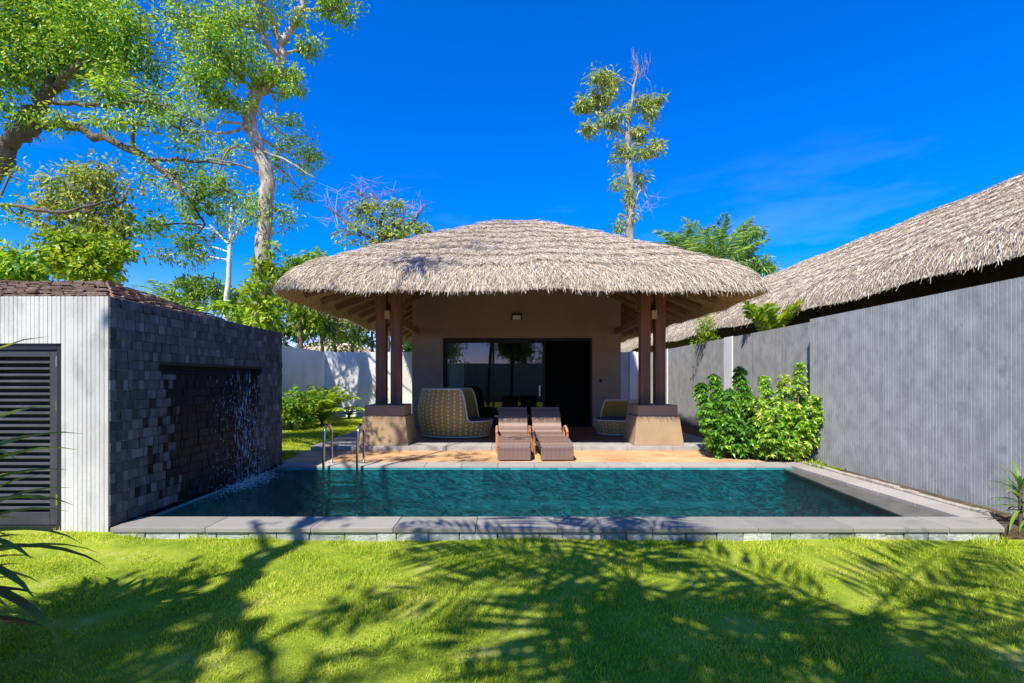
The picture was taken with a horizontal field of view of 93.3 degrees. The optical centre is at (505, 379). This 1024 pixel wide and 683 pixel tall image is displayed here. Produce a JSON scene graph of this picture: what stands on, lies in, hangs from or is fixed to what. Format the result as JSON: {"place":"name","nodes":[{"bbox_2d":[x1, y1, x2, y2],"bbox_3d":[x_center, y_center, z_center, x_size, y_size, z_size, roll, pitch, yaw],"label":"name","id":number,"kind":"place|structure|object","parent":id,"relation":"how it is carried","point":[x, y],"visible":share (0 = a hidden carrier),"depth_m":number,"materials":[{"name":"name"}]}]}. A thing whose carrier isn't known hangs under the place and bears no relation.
{"place":"outdoors","nodes":[
{"label":"outdoors","id":0,"kind":"place"},
{"bbox_2d":[283,450,311,455],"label":"path","id":1,"kind":"structure","parent":0,"point":[300,452],"depth_m":9.43,"materials":[{"name":"stone"}]},
{"bbox_2d":[282,417,362,460],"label":"garden ground","id":2,"kind":"structure","parent":0,"point":[341,419],"depth_m":13.15,"materials":[{"name":"plant"}]},
{"bbox_2d":[281,384,321,429],"bbox_3d":[-5.921,0.801,13.555,1.180,1.362,1.632,0,0,19],"label":"garden shrub","id":3,"kind":"object","parent":2,"relation":"on","point":[297,406],"visible":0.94,"depth_m":13.44,"materials":[{"name":"green plant"}]},
{"bbox_2d":[292,384,364,425],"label":"areca palm","id":4,"kind":"object","parent":2,"relation":"on","point":[330,400],"visible":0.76,"depth_m":14.45,"materials":[{"name":"plant"}]},
{"bbox_2d":[339,404,361,418],"bbox_3d":[-5.759,1.123,17.603,0.980,0.554,1.027,0,0,0],"label":"cycad","id":5,"kind":"object","parent":2,"relation":"on","point":[348,413],"visible":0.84,"depth_m":17.57,"materials":[{"name":"plant"}]},
{"bbox_2d":[325,429,360,441],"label":"side walkway","id":6,"kind":"structure","parent":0,"point":[350,437],"depth_m":10.87,"materials":[{"name":"grey stone"}]},
{"bbox_2d":[311,442,706,450],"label":"patio kerb","id":7,"kind":"structure","parent":0,"point":[491,446],"depth_m":9.60,"materials":[{"name":"grey stone"}]},
{"bbox_2d":[0,418,1023,682],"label":"lawn","id":8,"kind":"structure","parent":0,"point":[113,548],"depth_m":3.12,"materials":[{"name":"plant"}]},
{"bbox_2d":[0,238,59,281],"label":"bushy tree","id":9,"kind":"object","parent":8,"relation":"on","point":[13,264],"visible":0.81,"depth_m":12.27,"materials":[{"name":"green plant"}]},
{"bbox_2d":[0,336,104,651],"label":"cordyline","id":10,"kind":"object","parent":8,"relation":"on","point":[25,604],"visible":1,"depth_m":2.65,"materials":[{"name":"green plant"}]},
{"bbox_2d":[12,148,151,285],"bbox_3d":[-11.891,-2.384,13.509,3.792,7.823,2.304,0,0,0],"label":"vine covered tree","id":11,"kind":"object","parent":8,"relation":"on","point":[70,194],"visible":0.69,"depth_m":13.30,"materials":[{"name":"plant"}]},
{"bbox_2d":[15,223,153,284],"bbox_3d":[-9.900,-1.120,11.463,2.659,5.254,1.731,0,0,0],"label":"bushy tree","id":12,"kind":"object","parent":8,"relation":"on","point":[82,255],"visible":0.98,"depth_m":11.26,"materials":[{"name":"green plant"}]},
{"bbox_2d":[0,0,257,273],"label":"broadleaf tree","id":13,"kind":"object","parent":8,"relation":"on","point":[106,45],"visible":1,"depth_m":7.03,"materials":[{"name":"green plant"}]},
{"bbox_2d":[0,280,282,531],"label":"pump house","id":14,"kind":"structure","parent":8,"relation":"on","point":[130,384],"depth_m":4.88,"materials":[{"name":"stone"}]},
{"bbox_2d":[0,344,60,529],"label":"louvre door","id":15,"kind":"structure","parent":14,"relation":"in","point":[30,374],"depth_m":4.67,"materials":[{"name":"black metal"}]},
{"bbox_2d":[194,375,290,505],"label":"falling water","id":16,"kind":"structure","parent":14,"relation":"attached to","point":[253,479],"depth_m":6.84,"materials":[{"name":"liquid"}]},
{"bbox_2d":[133,288,173,300],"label":"bushy tree","id":17,"kind":"object","parent":8,"relation":"on","point":[160,296],"depth_m":19.17,"materials":[{"name":"green plant"}]},
{"bbox_2d":[130,277,189,300],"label":"coconut palm","id":18,"kind":"object","parent":8,"relation":"on","point":[161,291],"visible":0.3,"depth_m":26.59,"materials":[{"name":"plant"}]},
{"bbox_2d":[131,189,257,320],"bbox_3d":[-12.005,-3.123,19.410,5.224,9.250,2.364,0,0,0],"label":"slender tree","id":19,"kind":"object","parent":8,"relation":"on","point":[231,239],"visible":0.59,"depth_m":19.43,"materials":[{"name":"white plant"}]},
{"bbox_2d":[165,272,230,311],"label":"bushy tree","id":20,"kind":"object","parent":8,"relation":"on","point":[191,292],"visible":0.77,"depth_m":21.71,"materials":[{"name":"green plant"}]},
{"bbox_2d":[171,296,239,316],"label":"bushy tree","id":21,"kind":"object","parent":8,"relation":"on","point":[224,309],"visible":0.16,"depth_m":16.75,"materials":[{"name":"green plant"}]},
{"bbox_2d":[204,285,249,318],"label":"bushy tree","id":22,"kind":"object","parent":8,"relation":"on","point":[234,299],"visible":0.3,"depth_m":22.65,"materials":[{"name":"green plant"}]},
{"bbox_2d":[224,305,276,325],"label":"bushy tree","id":23,"kind":"object","parent":8,"relation":"on","point":[237,315],"visible":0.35,"depth_m":17.32,"materials":[{"name":"green plant"}]},
{"bbox_2d":[134,0,369,327],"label":"winding tree","id":24,"kind":"object","parent":8,"relation":"on","point":[265,84],"visible":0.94,"depth_m":14.39,"materials":[{"name":"green plant"}]},
{"bbox_2d":[236,239,292,332],"bbox_3d":[-6.945,-1.370,14.091,1.517,5.584,1.695,0,0,0],"label":"climbing vine","id":25,"kind":"object","parent":24,"relation":"attached to","point":[268,315],"visible":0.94,"depth_m":13.97,"materials":[{"name":"green plant"}]},
{"bbox_2d":[236,279,289,312],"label":"bushy tree","id":26,"kind":"object","parent":8,"relation":"on","point":[244,281],"visible":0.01,"depth_m":21.51,"materials":[{"name":"green plant"}]},
{"bbox_2d":[240,279,346,347],"bbox_3d":[-8.652,-1.627,19.768,3.803,6.272,2.858,0,0,0],"label":"bushy tree","id":27,"kind":"object","parent":8,"relation":"on","point":[294,314],"visible":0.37,"depth_m":19.40,"materials":[{"name":"green plant"}]},
{"bbox_2d":[280,318,316,347],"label":"bushy tree","id":28,"kind":"object","parent":8,"relation":"on","point":[290,330],"visible":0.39,"depth_m":20.14,"materials":[{"name":"green plant"}]},
{"bbox_2d":[272,246,327,347],"bbox_3d":[-8.528,-2.073,19.980,3.429,7.156,2.015,0,0,25],"label":"bushy tree","id":29,"kind":"object","parent":8,"relation":"on","point":[296,262],"visible":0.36,"depth_m":19.50,"materials":[{"name":"green plant"}]},
{"bbox_2d":[281,345,324,424],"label":"garden wall","id":30,"kind":"structure","parent":8,"relation":"on","point":[302,368],"depth_m":16.32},
{"bbox_2d":[320,337,323,351],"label":"bushy tree","id":31,"kind":"object","parent":8,"relation":"on","point":[322,349],"depth_m":22.94,"materials":[{"name":"green plant"}]},
{"bbox_2d":[303,313,367,351],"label":"bushy tree","id":32,"kind":"object","parent":8,"relation":"on","point":[348,328],"visible":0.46,"depth_m":20.34,"materials":[{"name":"green plant"}]},
{"bbox_2d":[303,340,375,351],"bbox_3d":[-9.608,-0.426,27.492,5.694,4.052,5.750,0,0,0],"label":"hut","id":33,"kind":"object","parent":8,"relation":"on","point":[317,348],"visible":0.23,"depth_m":25.86,"materials":[{"name":"wicker"}]},
{"bbox_2d":[331,323,375,351],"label":"bushy tree","id":34,"kind":"object","parent":8,"relation":"on","point":[367,339],"visible":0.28,"depth_m":23.95,"materials":[{"name":"green plant"}]},
{"bbox_2d":[345,323,375,351],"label":"bushy tree","id":35,"kind":"object","parent":8,"relation":"on","point":[372,343],"visible":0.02,"depth_m":22.93,"materials":[{"name":"green plant"}]},
{"bbox_2d":[310,176,435,351],"bbox_3d":[-7.493,-5.016,27.156,7.170,13.056,2.872,0,0,0],"label":"half bare tree","id":36,"kind":"object","parent":8,"relation":"on","point":[385,232],"visible":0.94,"depth_m":26.81,"materials":[{"name":"green plant"}]},
{"bbox_2d":[388,342,411,351],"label":"bushy tree","id":37,"kind":"object","parent":8,"relation":"on","point":[407,347],"visible":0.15,"depth_m":20.72,"materials":[{"name":"green plant"}]},
{"bbox_2d":[325,351,637,416],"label":"garden wall","id":38,"kind":"structure","parent":8,"relation":"on","point":[354,373],"depth_m":18.50,"materials":[{"name":"white paint"}]},
{"bbox_2d":[110,461,1004,540],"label":"swimming pool","id":39,"kind":"structure","parent":8,"relation":"on","point":[924,517],"depth_m":4.72,"materials":[{"name":"tile"}]},
{"bbox_2d":[322,423,365,470],"bbox_3d":[-2.660,1.507,7.947,0.628,1.586,0.435,0,0,0],"label":"pool ladder","id":40,"kind":"object","parent":39,"relation":"attached to","point":[331,446],"visible":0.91,"depth_m":7.85,"materials":[{"name":"silver metal"}]},
{"bbox_2d":[157,470,899,516],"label":"water","id":41,"kind":"structure","parent":39,"relation":"in","point":[539,493],"depth_m":6.12,"materials":[{"name":"teal liquid"}]},
{"bbox_2d":[570,50,669,238],"bbox_3d":[7.016,-9.555,30.051,6.217,22.120,3.003,0,0,0],"label":"tall slim tree","id":42,"kind":"object","parent":8,"relation":"on","point":[597,100],"visible":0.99,"depth_m":29.83,"materials":[{"name":"green plant"}]},
{"bbox_2d":[650,220,712,250],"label":"fan palm","id":43,"kind":"object","parent":8,"relation":"on","point":[667,237],"visible":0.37,"depth_m":23.67,"materials":[{"name":"green plant"}]},
{"bbox_2d":[672,211,770,261],"bbox_3d":[9.745,-3.014,22.027,4.234,9.029,4.131,0,0,19],"label":"feather palm","id":44,"kind":"object","parent":8,"relation":"on","point":[711,248],"visible":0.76,"depth_m":21.47,"materials":[{"name":"green plant"}]},
{"bbox_2d":[727,225,782,277],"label":"feathery tree","id":45,"kind":"object","parent":8,"relation":"on","point":[754,262],"visible":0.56,"depth_m":24.74,"materials":[{"name":"green plant"}]},
{"bbox_2d":[621,172,1023,351],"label":"neighbour villa","id":46,"kind":"object","parent":8,"relation":"on","point":[973,240],"visible":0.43,"depth_m":9.24,"materials":[{"name":"plant"}]},
{"bbox_2d":[810,277,1023,516],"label":"garden wall","id":47,"kind":"structure","parent":8,"relation":"on","point":[925,393],"depth_m":6.16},
{"bbox_2d":[0,0,1023,350],"label":"sky","id":48,"kind":"structure","parent":0,"point":[830,124],"materials":[{"name":"blue"}]},
{"bbox_2d":[414,427,626,441],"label":"patio","id":49,"kind":"structure","parent":0,"point":[582,434],"depth_m":11.04,"materials":[{"name":"tile"}]},
{"bbox_2d":[417,388,493,437],"bbox_3d":[-1.185,0.743,11.351,1.798,1.098,1.399,0,0,8],"label":"wicker chair","id":50,"kind":"object","parent":49,"relation":"on","point":[447,412],"visible":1,"depth_m":10.78,"materials":[{"name":"beige wicker"}]},
{"bbox_2d":[271,219,773,445],"bbox_3d":[0.288,-1.319,13.897,8.988,5.638,11.648,0,0,0],"label":"thatched villa","id":51,"kind":"object","parent":49,"relation":"on","point":[529,314],"visible":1,"depth_m":10.14,"materials":[{"name":"plant"}]},
{"bbox_2d":[448,343,463,387],"bbox_3d":[-0.338,0.094,13.717,2.675,2.412,0.098,0,0,0],"label":"curtain","id":52,"kind":"object","parent":51,"relation":"hanging from","point":[455,365],"visible":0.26,"depth_m":13.73,"materials":[{"name":"fabric"}]},
{"bbox_2d":[443,338,591,426],"bbox_3d":[0.323,0.071,13.530,4.151,2.479,0.140,0,0,0],"label":"sliding door","id":53,"kind":"structure","parent":51,"relation":"in","point":[445,340],"depth_m":13.49,"materials":[{"name":"black metal"}]},
{"bbox_2d":[593,399,637,435],"bbox_3d":[2.777,0.893,11.749,1.366,0.798,1.155,0,0,-22],"label":"wicker chair","id":54,"kind":"object","parent":49,"relation":"on","point":[611,419],"visible":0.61,"depth_m":11.63,"materials":[{"name":"beige wicker"}]},
{"bbox_2d":[282,451,762,463],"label":"deck","id":55,"kind":"structure","parent":0,"point":[492,456],"depth_m":8.74,"materials":[{"name":"stone"}]},
{"bbox_2d":[495,407,531,459],"bbox_3d":[0.140,0.978,9.131,0.682,0.842,1.602,0,0,0],"label":"sun lounger","id":56,"kind":"object","parent":55,"relation":"on","point":[513,432],"visible":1,"depth_m":9.16,"materials":[{"name":"wicker"}]},
{"bbox_2d":[531,407,573,459],"bbox_3d":[0.843,0.978,9.130,0.682,0.842,1.602,0,0,-3],"label":"sun lounger","id":57,"kind":"object","parent":55,"relation":"on","point":[550,437],"visible":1,"depth_m":9.21,"materials":[{"name":"brown wicker"}]},
{"bbox_2d":[682,432,704,441],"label":"side walkway","id":58,"kind":"structure","parent":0,"point":[689,438],"depth_m":10.87,"materials":[{"name":"grey stone"}]},
{"bbox_2d":[681,424,820,462],"bbox_3d":[5.085,1.602,13.370,1.330,0.396,10.260,0,0,0],"label":"planting bed","id":59,"kind":"object","parent":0,"point":[690,430],"visible":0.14,"depth_m":12.23,"materials":[{"name":"brown soil"}]},
{"bbox_2d":[687,313,719,428],"bbox_3d":[5.661,-0.291,13.602,1.022,3.424,1.015,0,0,0],"label":"feathery shrub","id":60,"kind":"object","parent":59,"relation":"on","point":[706,332],"visible":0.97,"depth_m":13.50,"materials":[{"name":"green plant"}]},
{"bbox_2d":[692,366,762,459],"bbox_3d":[4.063,0.588,8.861,1.287,1.728,1.154,0,0,0],"label":"leafy shrub","id":61,"kind":"object","parent":59,"relation":"on","point":[726,434],"visible":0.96,"depth_m":8.71,"materials":[{"name":"green plant"}]},
{"bbox_2d":[651,322,809,456],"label":"garden wall","id":62,"kind":"structure","parent":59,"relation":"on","point":[773,354],"depth_m":11.82,"materials":[{"name":"white paint"}]},
{"bbox_2d":[741,297,805,330],"bbox_3d":[6.056,-1.412,10.901,1.650,0.944,0.958,0,0,0],"label":"split leaf plant","id":63,"kind":"object","parent":62,"relation":"on","point":[759,317],"visible":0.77,"depth_m":10.75,"materials":[{"name":"green plant"}]},
{"bbox_2d":[745,362,824,460],"bbox_3d":[4.938,0.555,8.559,1.378,1.770,1.151,0,0,0],"label":"leafy shrub","id":64,"kind":"object","parent":59,"relation":"on","point":[787,439],"visible":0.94,"depth_m":8.38,"materials":[{"name":"green plant"}]},
{"bbox_2d":[825,465,1023,539],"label":"soil strip","id":65,"kind":"object","parent":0,"point":[1003,519],"depth_m":5.14,"materials":[{"name":"brown soil"}]},
{"bbox_2d":[800,458,845,470],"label":"weeds","id":66,"kind":"object","parent":65,"relation":"on","point":[822,464],"visible":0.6,"depth_m":7.83,"materials":[{"name":"green plant"}]},
{"bbox_2d":[979,460,1023,531],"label":"cordyline","id":67,"kind":"object","parent":65,"relation":"on","point":[1018,493],"visible":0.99,"depth_m":4.71,"materials":[{"name":"green plant"}]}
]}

